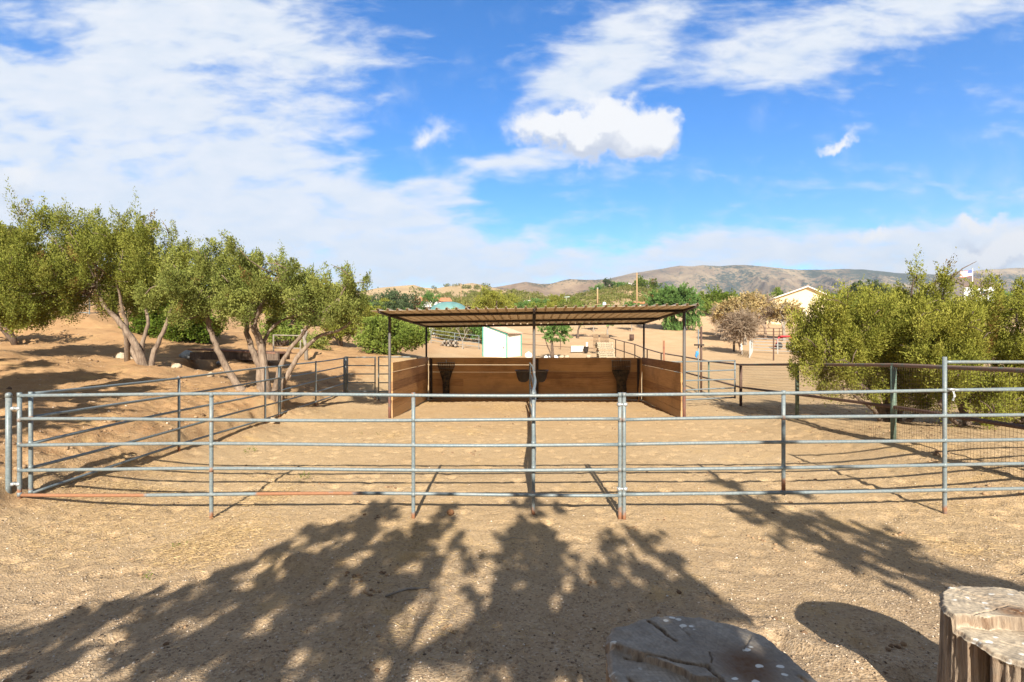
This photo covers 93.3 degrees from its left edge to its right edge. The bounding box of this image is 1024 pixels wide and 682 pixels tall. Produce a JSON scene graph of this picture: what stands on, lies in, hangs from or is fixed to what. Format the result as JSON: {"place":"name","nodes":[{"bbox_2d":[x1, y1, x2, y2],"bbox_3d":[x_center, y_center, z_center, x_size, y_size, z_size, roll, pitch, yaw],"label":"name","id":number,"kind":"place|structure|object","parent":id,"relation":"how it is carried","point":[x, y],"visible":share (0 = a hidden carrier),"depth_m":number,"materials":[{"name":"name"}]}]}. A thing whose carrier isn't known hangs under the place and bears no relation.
{"place":"outdoors","nodes":[
{"label":"outdoors","id":0,"kind":"place"},
{"bbox_2d":[356,283,505,303],"bbox_3d":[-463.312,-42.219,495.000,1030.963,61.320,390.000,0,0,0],"label":"tan hills","id":1,"kind":"structure","parent":0,"point":[454,289],"depth_m":531.41,"materials":[{"name":"soil"}]},
{"bbox_2d":[409,282,508,301],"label":"hillside scrub","id":2,"kind":"object","parent":1,"relation":"on","point":[446,294],"visible":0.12,"depth_m":497.79,"materials":[{"name":"green plant"}]},
{"bbox_2d":[0,275,1023,681],"bbox_3d":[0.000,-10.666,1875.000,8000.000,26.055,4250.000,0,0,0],"label":"ground","id":3,"kind":"structure","parent":0,"point":[340,531],"depth_m":5.68,"materials":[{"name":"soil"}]},
{"bbox_2d":[5,392,12,493],"bbox_3d":[-6.245,1.301,6.000,0.068,1.325,0.066,0,0,0],"label":"fence post","id":4,"kind":"object","parent":3,"relation":"on","point":[8,440],"visible":0.94,"depth_m":5.98,"materials":[{"name":"metal"}]},
{"bbox_2d":[5,223,37,246],"bbox_3d":[-38.693,-5.927,35.658,6.316,5.807,4.747,0,0,0],"label":"shrub","id":5,"kind":"object","parent":3,"relation":"on","point":[10,228],"visible":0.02,"depth_m":35.20,"materials":[{"name":"green plant"}]},
{"bbox_2d":[0,313,57,344],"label":"shrub","id":6,"kind":"object","parent":3,"relation":"on","point":[13,340],"visible":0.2,"depth_m":18.81,"materials":[{"name":"green plant"}]},
{"bbox_2d":[0,174,204,365],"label":"tree","id":7,"kind":"object","parent":3,"relation":"on","point":[73,259],"visible":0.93,"depth_m":14.73,"materials":[{"name":"green plant"}]},
{"bbox_2d":[115,352,123,358],"bbox_3d":[-13.741,0.590,17.024,0.353,0.402,0.449,0,0,-41],"label":"rock","id":8,"kind":"object","parent":3,"relation":"on","point":[119,355],"visible":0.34,"depth_m":16.91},
{"bbox_2d":[28,365,279,492],"bbox_3d":[-6.095,1.361,9.385,0.074,1.450,6.581,0,0,0],"label":"corral panel","id":9,"kind":"object","parent":3,"relation":"on","point":[31,440],"visible":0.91,"depth_m":7.57,"materials":[{"name":"metal"}]},
{"bbox_2d":[118,293,228,343],"bbox_3d":[-16.679,-1.114,23.988,4.544,3.281,3.654,0,0,0],"label":"shrub","id":10,"kind":"object","parent":3,"relation":"on","point":[155,326],"visible":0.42,"depth_m":23.13,"materials":[{"name":"green plant"}]},
{"bbox_2d":[171,363,181,367],"bbox_3d":[-11.033,0.858,15.904,0.342,0.259,0.334,0,0,0],"label":"rock","id":11,"kind":"object","parent":3,"relation":"on","point":[177,365],"visible":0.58,"depth_m":15.81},
{"bbox_2d":[179,350,192,360],"bbox_3d":[-13.756,0.627,20.608,0.719,0.486,0.542,0,0,24],"label":"rock","id":12,"kind":"object","parent":3,"relation":"on","point":[185,354],"visible":0.6,"depth_m":20.41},
{"bbox_2d":[188,261,214,295],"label":"scrub tree","id":13,"kind":"object","parent":3,"relation":"on","point":[210,287],"visible":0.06,"depth_m":49.45,"materials":[{"name":"green plant"}]},
{"bbox_2d":[188,348,291,359],"bbox_3d":[-11.341,0.542,20.150,4.487,0.446,1.000,0,0,14],"label":"footbridge","id":14,"kind":"object","parent":3,"relation":"on","point":[232,354],"visible":0.69,"depth_m":19.74,"materials":[{"name":"brown wood"}]},
{"bbox_2d":[126,229,372,408],"bbox_3d":[-6.655,-0.617,13.031,5.912,4.866,3.700,0,0,0],"label":"tree","id":15,"kind":"object","parent":3,"relation":"on","point":[243,290],"visible":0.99,"depth_m":12.50,"materials":[{"name":"green plant"}]},
{"bbox_2d":[263,289,293,318],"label":"scrub tree","id":16,"kind":"object","parent":3,"relation":"on","point":[264,311],"visible":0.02,"depth_m":43.40,"materials":[{"name":"green plant"}]},
{"bbox_2d":[254,315,309,346],"bbox_3d":[-12.875,-0.603,27.125,2.943,2.224,1.999,0,0,-28],"label":"shrub","id":17,"kind":"object","parent":3,"relation":"on","point":[286,329],"visible":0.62,"depth_m":26.84,"materials":[{"name":"green plant"}]},
{"bbox_2d":[273,334,300,350],"bbox_3d":[-10.579,0.213,22.749,1.216,1.032,0.063,0,0,-26],"label":"pole fence","id":18,"kind":"object","parent":3,"relation":"on","point":[281,347],"visible":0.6,"depth_m":22.64,"materials":[{"name":"grey wood"}]},
{"bbox_2d":[301,329,308,359],"bbox_3d":[-9.426,0.222,22.000,0.359,1.517,0.200,0,0,0],"label":"bleached post","id":19,"kind":"object","parent":3,"relation":"on","point":[304,337],"visible":0.65,"depth_m":21.94,"materials":[{"name":"beige wood"}]},
{"bbox_2d":[280,357,344,416],"bbox_3d":[-6.100,1.330,15.135,0.064,1.476,4.881,0,0,0],"label":"corral panel","id":20,"kind":"object","parent":3,"relation":"on","point":[316,380],"visible":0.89,"depth_m":15.02,"materials":[{"name":"metal"}]},
{"bbox_2d":[294,327,330,350],"bbox_3d":[-10.342,0.047,24.955,1.853,1.682,1.777,0,0,-38],"label":"shrub","id":21,"kind":"object","parent":3,"relation":"on","point":[318,343],"visible":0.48,"depth_m":24.80,"materials":[{"name":"green plant"}]},
{"bbox_2d":[291,288,337,325],"bbox_3d":[-19.317,-3.185,47.307,5.395,4.632,6.752,0,0,-21],"label":"scrub tree","id":22,"kind":"object","parent":3,"relation":"on","point":[320,303],"visible":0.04,"depth_m":46.26,"materials":[{"name":"green plant"}]},
{"bbox_2d":[10,392,627,519],"bbox_3d":[-2.401,1.454,6.020,7.681,1.632,0.062,0,0,0],"label":"corral panel","id":23,"kind":"object","parent":3,"relation":"on","point":[211,443],"visible":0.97,"depth_m":6.00,"materials":[{"name":"metal"}]},
{"bbox_2d":[315,317,364,345],"bbox_3d":[-10.438,-0.935,29.118,3.342,2.875,2.846,0,0,0],"label":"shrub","id":24,"kind":"object","parent":3,"relation":"on","point":[341,335],"visible":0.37,"depth_m":28.89,"materials":[{"name":"green plant"}]},
{"bbox_2d":[345,356,346,392],"bbox_3d":[-6.060,1.278,17.620,0.076,1.437,0.080,0,0,0],"label":"fence post","id":25,"kind":"object","parent":3,"relation":"on","point":[345,374],"visible":0.66,"depth_m":17.59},
{"bbox_2d":[347,356,375,399],"bbox_3d":[-5.495,1.378,17.635,1.060,1.632,0.055,0,0,2],"label":"corral panel","id":26,"kind":"object","parent":3,"relation":"on","point":[374,374],"visible":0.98,"depth_m":17.61,"materials":[{"name":"metal"}]},
{"bbox_2d":[360,305,382,319],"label":"scrub tree","id":27,"kind":"object","parent":3,"relation":"on","point":[369,313],"visible":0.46,"depth_m":54.18,"materials":[{"name":"green plant"}]},
{"bbox_2d":[359,288,399,302],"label":"broad tree","id":28,"kind":"object","parent":3,"relation":"on","point":[390,295],"visible":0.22,"depth_m":106.73,"materials":[{"name":"green plant"}]},
{"bbox_2d":[372,299,406,320],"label":"scrub tree","id":29,"kind":"object","parent":3,"relation":"on","point":[390,305],"visible":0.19,"depth_m":56.91,"materials":[{"name":"green plant"}]},
{"bbox_2d":[352,314,432,354],"bbox_3d":[-6.370,-0.424,26.081,4.356,2.777,2.904,0,0,0],"label":"shrub","id":30,"kind":"object","parent":3,"relation":"on","point":[373,336],"visible":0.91,"depth_m":25.32,"materials":[{"name":"green plant"}]},
{"bbox_2d":[378,356,417,400],"bbox_3d":[-4.155,1.450,17.620,1.459,1.775,0.055,0,0,0],"label":"corral panel","id":31,"kind":"object","parent":3,"relation":"on","point":[387,365],"visible":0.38,"depth_m":17.60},
{"bbox_2d":[143,415,653,579],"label":"weeds","id":32,"kind":"object","parent":3,"relation":"on","point":[245,453],"visible":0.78,"depth_m":7.59,"materials":[{"name":"green plant"}]},
{"bbox_2d":[377,287,426,309],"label":"broad tree","id":33,"kind":"object","parent":3,"relation":"on","point":[407,299],"visible":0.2,"depth_m":111.52,"materials":[{"name":"green plant"}]},
{"bbox_2d":[385,587,428,596],"bbox_3d":[-0.895,2.114,4.104,0.377,0.031,0.067,0,0,-29],"label":"stick","id":34,"kind":"object","parent":3,"relation":"on","point":[404,589],"visible":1,"depth_m":4.12,"materials":[{"name":"wood"}]},
{"bbox_2d":[402,302,412,309],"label":"scrub tree","id":35,"kind":"object","parent":3,"relation":"on","point":[406,304],"visible":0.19,"depth_m":82.74,"materials":[{"name":"green plant"}]},
{"bbox_2d":[416,289,441,309],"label":"broad tree","id":36,"kind":"object","parent":3,"relation":"on","point":[429,298],"visible":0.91,"depth_m":104.86,"materials":[{"name":"green plant"}]},
{"bbox_2d":[419,297,451,306],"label":"house","id":37,"kind":"structure","parent":3,"relation":"on","point":[445,299],"depth_m":141.00,"materials":[{"name":"tile"}]},
{"bbox_2d":[431,302,464,309],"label":"water tank","id":38,"kind":"object","parent":3,"relation":"on","point":[443,305],"visible":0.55,"depth_m":86.17,"materials":[{"name":"metal"}]},
{"bbox_2d":[429,325,471,339],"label":"scrub tree","id":39,"kind":"object","parent":3,"relation":"on","point":[450,329],"visible":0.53,"depth_m":53.43,"materials":[{"name":"green plant"}]},
{"bbox_2d":[431,329,478,346],"bbox_3d":[-5.624,-0.114,47.500,4.986,2.071,0.064,0,0,12],"label":"corral panel","id":40,"kind":"object","parent":3,"relation":"on","point":[454,336],"visible":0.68,"depth_m":47.48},
{"bbox_2d":[471,292,495,308],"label":"broad tree","id":41,"kind":"object","parent":3,"relation":"on","point":[485,301],"visible":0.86,"depth_m":69.27,"materials":[{"name":"green plant"}]},
{"bbox_2d":[468,324,500,344],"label":"scrub tree","id":42,"kind":"object","parent":3,"relation":"on","point":[476,330],"visible":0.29,"depth_m":53.16,"materials":[{"name":"green plant"}]},
{"bbox_2d":[481,285,507,308],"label":"broad tree","id":43,"kind":"object","parent":3,"relation":"on","point":[495,295],"visible":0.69,"depth_m":70.98,"materials":[{"name":"green plant"}]},
{"bbox_2d":[482,324,522,357],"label":"garden shed","id":44,"kind":"structure","parent":3,"relation":"on","point":[506,342],"depth_m":41.00,"materials":[{"name":"paint"}]},
{"bbox_2d":[495,336,504,356],"bbox_3d":[-0.993,0.452,40.985,0.850,1.750,0.030,0,0,0],"label":"door","id":45,"kind":"structure","parent":44,"relation":"in","point":[499,340],"depth_m":40.97,"materials":[{"name":"paint"}]},
{"bbox_2d":[492,297,517,308],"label":"scrub tree","id":46,"kind":"object","parent":3,"relation":"on","point":[510,305],"visible":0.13,"depth_m":106.15,"materials":[{"name":"green plant"}]},
{"bbox_2d":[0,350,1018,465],"bbox_3d":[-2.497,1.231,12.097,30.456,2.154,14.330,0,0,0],"label":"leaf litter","id":47,"kind":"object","parent":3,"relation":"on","point":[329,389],"visible":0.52,"depth_m":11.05,"materials":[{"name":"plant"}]},
{"bbox_2d":[0,356,1021,681],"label":"clods","id":48,"kind":"object","parent":3,"relation":"on","point":[898,646],"visible":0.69,"depth_m":5.38,"materials":[{"name":"soil"}]},
{"bbox_2d":[0,380,1023,681],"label":"straw","id":49,"kind":"object","parent":3,"relation":"on","point":[220,534],"visible":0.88,"depth_m":5.44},
{"bbox_2d":[506,296,521,306],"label":"scrub tree","id":50,"kind":"object","parent":3,"relation":"on","point":[514,301],"visible":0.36,"depth_m":119.45,"materials":[{"name":"green plant"}]},
{"bbox_2d":[507,293,520,301],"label":"scrub tree","id":51,"kind":"object","parent":3,"relation":"on","point":[513,296],"visible":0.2,"depth_m":125.50,"materials":[{"name":"green plant"}]},
{"bbox_2d":[514,301,536,307],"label":"scrub tree","id":52,"kind":"object","parent":3,"relation":"on","point":[521,305],"visible":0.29,"depth_m":116.55,"materials":[{"name":"green plant"}]},
{"bbox_2d":[529,363,536,514],"bbox_3d":[0.436,1.455,10.199,0.125,1.630,8.255,0,0,2],"label":"corral panel","id":53,"kind":"object","parent":3,"relation":"on","point":[532,411],"visible":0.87,"depth_m":6.08,"materials":[{"name":"metal"}]},
{"bbox_2d":[372,303,698,417],"bbox_3d":[0.673,0.684,15.711,8.653,3.336,6.015,0,0,2],"label":"horse shelter","id":54,"kind":"object","parent":3,"relation":"on","point":[587,376],"visible":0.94,"depth_m":17.59,"materials":[{"name":"wood"}]},
{"bbox_2d":[437,360,454,393],"bbox_3d":[-2.522,1.365,18.500,0.687,1.299,0.227,0,0,0],"label":"hay feeder","id":55,"kind":"object","parent":54,"relation":"hanging from","point":[446,373],"visible":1,"depth_m":18.44,"materials":[{"name":"metal"}]},
{"bbox_2d":[515,369,531,381],"bbox_3d":[0.412,1.274,17.600,0.616,0.439,0.616,0,0,0],"label":"feed tub","id":56,"kind":"object","parent":54,"relation":"attached to","point":[522,375],"visible":0.82,"depth_m":17.39,"materials":[{"name":"plastic"}]},
{"bbox_2d":[532,369,548,381],"bbox_3d":[1.030,1.274,17.600,0.616,0.439,0.616,0,0,0],"label":"feed tub","id":57,"kind":"object","parent":54,"relation":"attached to","point":[541,375],"visible":0.83,"depth_m":17.39,"materials":[{"name":"plastic"}]},
{"bbox_2d":[611,358,630,392],"bbox_3d":[4.088,1.334,18.150,0.715,1.415,0.227,0,0,0],"label":"hay feeder","id":58,"kind":"object","parent":54,"relation":"hanging from","point":[620,376],"visible":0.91,"depth_m":18.08,"materials":[{"name":"metal"}]},
{"bbox_2d":[525,299,547,307],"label":"scrub tree","id":59,"kind":"object","parent":3,"relation":"on","point":[541,302],"visible":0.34,"depth_m":101.96,"materials":[{"name":"green plant"}]},
{"bbox_2d":[481,333,596,348],"bbox_3d":[2.942,-0.031,49.926,15.191,2.289,1.122,0,0,37],"label":"pipe fence","id":60,"kind":"object","parent":3,"relation":"on","point":[560,340],"visible":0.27,"depth_m":48.64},
{"bbox_2d":[531,297,549,304],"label":"scrub tree","id":61,"kind":"object","parent":3,"relation":"on","point":[535,299],"visible":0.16,"depth_m":119.18,"materials":[{"name":"green plant"}]},
{"bbox_2d":[543,301,555,307],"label":"scrub tree","id":62,"kind":"object","parent":3,"relation":"on","point":[552,305],"visible":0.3,"depth_m":100.18,"materials":[{"name":"green plant"}]},
{"bbox_2d":[537,323,573,357],"bbox_3d":[3.427,-0.360,37.840,2.834,4.076,2.819,0,0,-18],"label":"tree","id":63,"kind":"object","parent":3,"relation":"on","point":[550,334],"visible":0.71,"depth_m":37.82,"materials":[{"name":"green plant"}]},
{"bbox_2d":[549,292,564,301],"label":"scrub tree","id":64,"kind":"object","parent":3,"relation":"on","point":[552,298],"visible":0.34,"depth_m":118.74,"materials":[{"name":"green plant"}]},
{"bbox_2d":[557,300,577,307],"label":"scrub tree","id":65,"kind":"object","parent":3,"relation":"on","point":[569,304],"visible":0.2,"depth_m":102.65,"materials":[{"name":"green plant"}]},
{"bbox_2d":[557,296,582,306],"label":"scrub tree","id":66,"kind":"object","parent":3,"relation":"on","point":[573,300],"visible":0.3,"depth_m":106.42,"materials":[{"name":"green plant"}]},
{"bbox_2d":[571,346,583,351],"bbox_3d":[5.960,0.723,44.237,1.149,0.555,0.525,0,0,0],"label":"white bench","id":67,"kind":"object","parent":3,"relation":"on","point":[577,348],"visible":0.94,"depth_m":43.98,"materials":[{"name":"paint"}]},
{"bbox_2d":[593,334,597,349],"bbox_3d":[7.472,0.106,42.987,0.538,1.450,0.055,0,0,0],"label":"reed screen","id":68,"kind":"object","parent":3,"relation":"on","point":[594,340],"visible":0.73,"depth_m":42.99,"materials":[{"name":"beige plant"}]},
{"bbox_2d":[600,334,608,341],"bbox_3d":[8.236,0.105,42.987,0.789,1.451,0.055,0,0,0],"label":"reed screen","id":69,"kind":"object","parent":3,"relation":"on","point":[607,338],"visible":0.36,"depth_m":42.99,"materials":[{"name":"beige plant"}]},
{"bbox_2d":[597,303,613,334],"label":"bare tree","id":70,"kind":"object","parent":3,"relation":"on","point":[606,325],"visible":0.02,"depth_m":59.88,"materials":[{"name":"grey plant"}]},
{"bbox_2d":[624,301,642,330],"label":"bare tree","id":71,"kind":"object","parent":3,"relation":"on","point":[630,303],"visible":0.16,"depth_m":67.94,"materials":[{"name":"green plant"}]},
{"bbox_2d":[636,272,637,302],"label":"utility pole","id":72,"kind":"object","parent":3,"relation":"on","point":[636,287],"visible":0.8,"depth_m":104.88,"materials":[{"name":"brown wood"}]},
{"bbox_2d":[638,358,642,400],"bbox_3d":[4.828,1.460,18.190,0.065,1.602,0.385,0,0,39],"label":"wooden board","id":73,"kind":"object","parent":3,"relation":"on","point":[640,379],"visible":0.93,"depth_m":18.18,"materials":[{"name":"brown wood"}]},
{"bbox_2d":[641,282,705,330],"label":"pepper tree","id":74,"kind":"object","parent":3,"relation":"on","point":[669,295],"visible":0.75,"depth_m":69.15,"materials":[{"name":"green plant"}]},
{"bbox_2d":[661,360,735,400],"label":"pipe gate","id":75,"kind":"structure","parent":3,"relation":"on","point":[734,379],"depth_m":16.50,"materials":[{"name":"metal"}]},
{"bbox_2d":[694,327,703,391],"bbox_3d":[7.934,0.910,20.539,0.400,3.043,0.278,0,0,0],"label":"utility post","id":76,"kind":"object","parent":3,"relation":"on","point":[697,352],"visible":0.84,"depth_m":20.58,"materials":[{"name":"metal"}]},
{"bbox_2d":[694,291,710,307],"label":"scrub tree","id":77,"kind":"object","parent":3,"relation":"on","point":[702,294],"visible":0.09,"depth_m":129.83,"materials":[{"name":"green plant"}]},
{"bbox_2d":[605,616,816,681],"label":"tree stump","id":78,"kind":"object","parent":3,"relation":"on","point":[673,649],"visible":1,"depth_m":2.20,"materials":[{"name":"wood"}]},
{"bbox_2d":[700,296,722,314],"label":"broad tree","id":79,"kind":"object","parent":3,"relation":"on","point":[709,306],"visible":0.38,"depth_m":91.27,"materials":[{"name":"green plant"}]},
{"bbox_2d":[706,303,729,336],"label":"bare tree","id":80,"kind":"object","parent":3,"relation":"on","point":[712,313],"visible":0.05,"depth_m":62.17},
{"bbox_2d":[702,284,739,303],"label":"broad tree","id":81,"kind":"object","parent":3,"relation":"on","point":[714,293],"visible":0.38,"depth_m":93.52,"materials":[{"name":"green plant"}]},
{"bbox_2d":[710,300,771,354],"bbox_3d":[22.048,-1.362,46.720,4.661,5.583,5.206,0,0,0],"label":"bare tree","id":82,"kind":"object","parent":3,"relation":"on","point":[742,324],"visible":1,"depth_m":46.19,"materials":[{"name":"plant"}]},
{"bbox_2d":[711,289,771,344],"bbox_3d":[25.892,-2.764,55.177,6.258,6.686,5.083,0,0,0],"label":"bare tree","id":83,"kind":"object","parent":3,"relation":"on","point":[726,306],"visible":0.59,"depth_m":54.50,"materials":[{"name":"grey plant"}]},
{"bbox_2d":[720,327,796,339],"bbox_3d":[35.455,-0.945,59.002,19.247,1.993,2.074,0,0,0],"label":"pipe fence","id":84,"kind":"object","parent":3,"relation":"on","point":[779,331],"visible":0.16,"depth_m":58.88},
{"bbox_2d":[755,290,777,339],"bbox_3d":[31.554,-3.366,60.808,5.505,6.597,5.097,0,0,-26],"label":"bare tree","id":85,"kind":"object","parent":3,"relation":"on","point":[767,313],"visible":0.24,"depth_m":59.91,"materials":[{"name":"plant"}]},
{"bbox_2d":[749,338,791,357],"bbox_3d":[25.152,0.652,44.706,5.559,1.881,6.886,0,0,28],"label":"corral panel","id":86,"kind":"object","parent":3,"relation":"on","point":[750,349],"visible":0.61,"depth_m":46.98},
{"bbox_2d":[765,287,792,298],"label":"scrub tree","id":87,"kind":"object","parent":3,"relation":"on","point":[777,291],"visible":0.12,"depth_m":119.96,"materials":[{"name":"green plant"}]},
{"bbox_2d":[774,336,793,348],"bbox_3d":[28.774,0.133,50.975,2.224,1.410,0.550,0,0,0],"label":"farm implement","id":88,"kind":"object","parent":3,"relation":"on","point":[779,345],"visible":0.52,"depth_m":50.74,"materials":[{"name":"red paint"}]},
{"bbox_2d":[765,295,806,340],"bbox_3d":[33.143,-2.713,59.066,3.894,5.645,4.833,0,0,-22],"label":"bare tree","id":89,"kind":"object","parent":3,"relation":"on","point":[781,316],"visible":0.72,"depth_m":58.20,"materials":[{"name":"grey plant"}]},
{"bbox_2d":[761,286,826,324],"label":"house","id":90,"kind":"structure","parent":3,"relation":"on","point":[804,295],"depth_m":82.58,"materials":[{"name":"white paint"}]},
{"bbox_2d":[609,337,1023,478],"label":"pipe fence","id":91,"kind":"object","parent":3,"relation":"on","point":[892,406],"visible":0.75,"depth_m":9.05,"materials":[{"name":"metal"}]},
{"bbox_2d":[622,357,1023,519],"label":"corral panel","id":92,"kind":"object","parent":3,"relation":"on","point":[944,440],"visible":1,"depth_m":6.00,"materials":[{"name":"metal"}]},
{"bbox_2d":[844,279,893,301],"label":"broad tree","id":93,"kind":"object","parent":3,"relation":"on","point":[877,282],"visible":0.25,"depth_m":99.02,"materials":[{"name":"green plant"}]},
{"bbox_2d":[783,244,958,421],"bbox_3d":[8.616,-0.094,11.783,3.930,4.616,2.552,0,0,0],"label":"juniper tree","id":94,"kind":"object","parent":3,"relation":"on","point":[837,327],"visible":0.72,"depth_m":11.34,"materials":[{"name":"green plant"}]},
{"bbox_2d":[879,282,899,295],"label":"scrub tree","id":95,"kind":"object","parent":3,"relation":"on","point":[888,285],"visible":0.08,"depth_m":130.37,"materials":[{"name":"green plant"}]},
{"bbox_2d":[875,247,1023,429],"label":"juniper tree","id":96,"kind":"object","parent":3,"relation":"on","point":[966,334],"visible":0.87,"depth_m":10.24,"materials":[{"name":"green plant"}]},
{"bbox_2d":[928,277,996,304],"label":"house","id":97,"kind":"structure","parent":3,"relation":"on","point":[966,284],"depth_m":96.22,"materials":[{"name":"white paint"}]},
{"bbox_2d":[936,586,1023,681],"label":"tree stump","id":98,"kind":"object","parent":3,"relation":"on","point":[981,637],"visible":1,"depth_m":2.35,"materials":[{"name":"wood"}]},
{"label":"flag pole","id":99,"kind":"object","parent":3,"relation":"on","visible":0},
{"bbox_2d":[960,270,971,276],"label":"flag","id":100,"kind":"object","parent":99,"relation":"attached to","point":[967,273],"visible":0.96,"depth_m":88.00,"materials":[{"name":"fabric"}]},
{"bbox_2d":[0,0,1023,290],"label":"sky","id":101,"kind":"structure","parent":0,"point":[421,143],"materials":[{"name":"blue"}]},
{"bbox_2d":[423,287,648,308],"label":"scrub hill","id":102,"kind":"structure","parent":0,"point":[618,302],"depth_m":167.25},
{"bbox_2d":[588,283,608,290],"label":"broad tree","id":103,"kind":"object","parent":102,"relation":"on","point":[599,286],"visible":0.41,"depth_m":259.37,"materials":[{"name":"green plant"}]},
{"bbox_2d":[602,278,613,286],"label":"broad tree","id":104,"kind":"object","parent":102,"relation":"on","point":[606,282],"visible":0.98,"depth_m":262.39,"materials":[{"name":"green plant"}]},
{"bbox_2d":[610,280,628,287],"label":"broad tree","id":105,"kind":"object","parent":102,"relation":"on","point":[618,283],"visible":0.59,"depth_m":261.44,"materials":[{"name":"green plant"}]},
{"bbox_2d":[633,275,662,289],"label":"broad tree","id":106,"kind":"object","parent":102,"relation":"on","point":[651,284],"visible":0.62,"depth_m":258.11,"materials":[{"name":"green plant"}]},
{"bbox_2d":[450,283,977,307],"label":"hillside scrub","id":107,"kind":"object","parent":102,"relation":"on","point":[466,301],"visible":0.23,"depth_m":203.41,"materials":[{"name":"green plant"}]},
{"bbox_2d":[494,279,631,297],"bbox_3d":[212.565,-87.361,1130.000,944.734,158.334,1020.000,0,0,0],"label":"brown hills","id":108,"kind":"structure","parent":0,"point":[570,286],"depth_m":1251.89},
{"bbox_2d":[492,265,1023,295],"bbox_3d":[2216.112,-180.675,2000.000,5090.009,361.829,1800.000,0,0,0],"label":"mountains","id":109,"kind":"structure","parent":0,"point":[738,279],"depth_m":2138.12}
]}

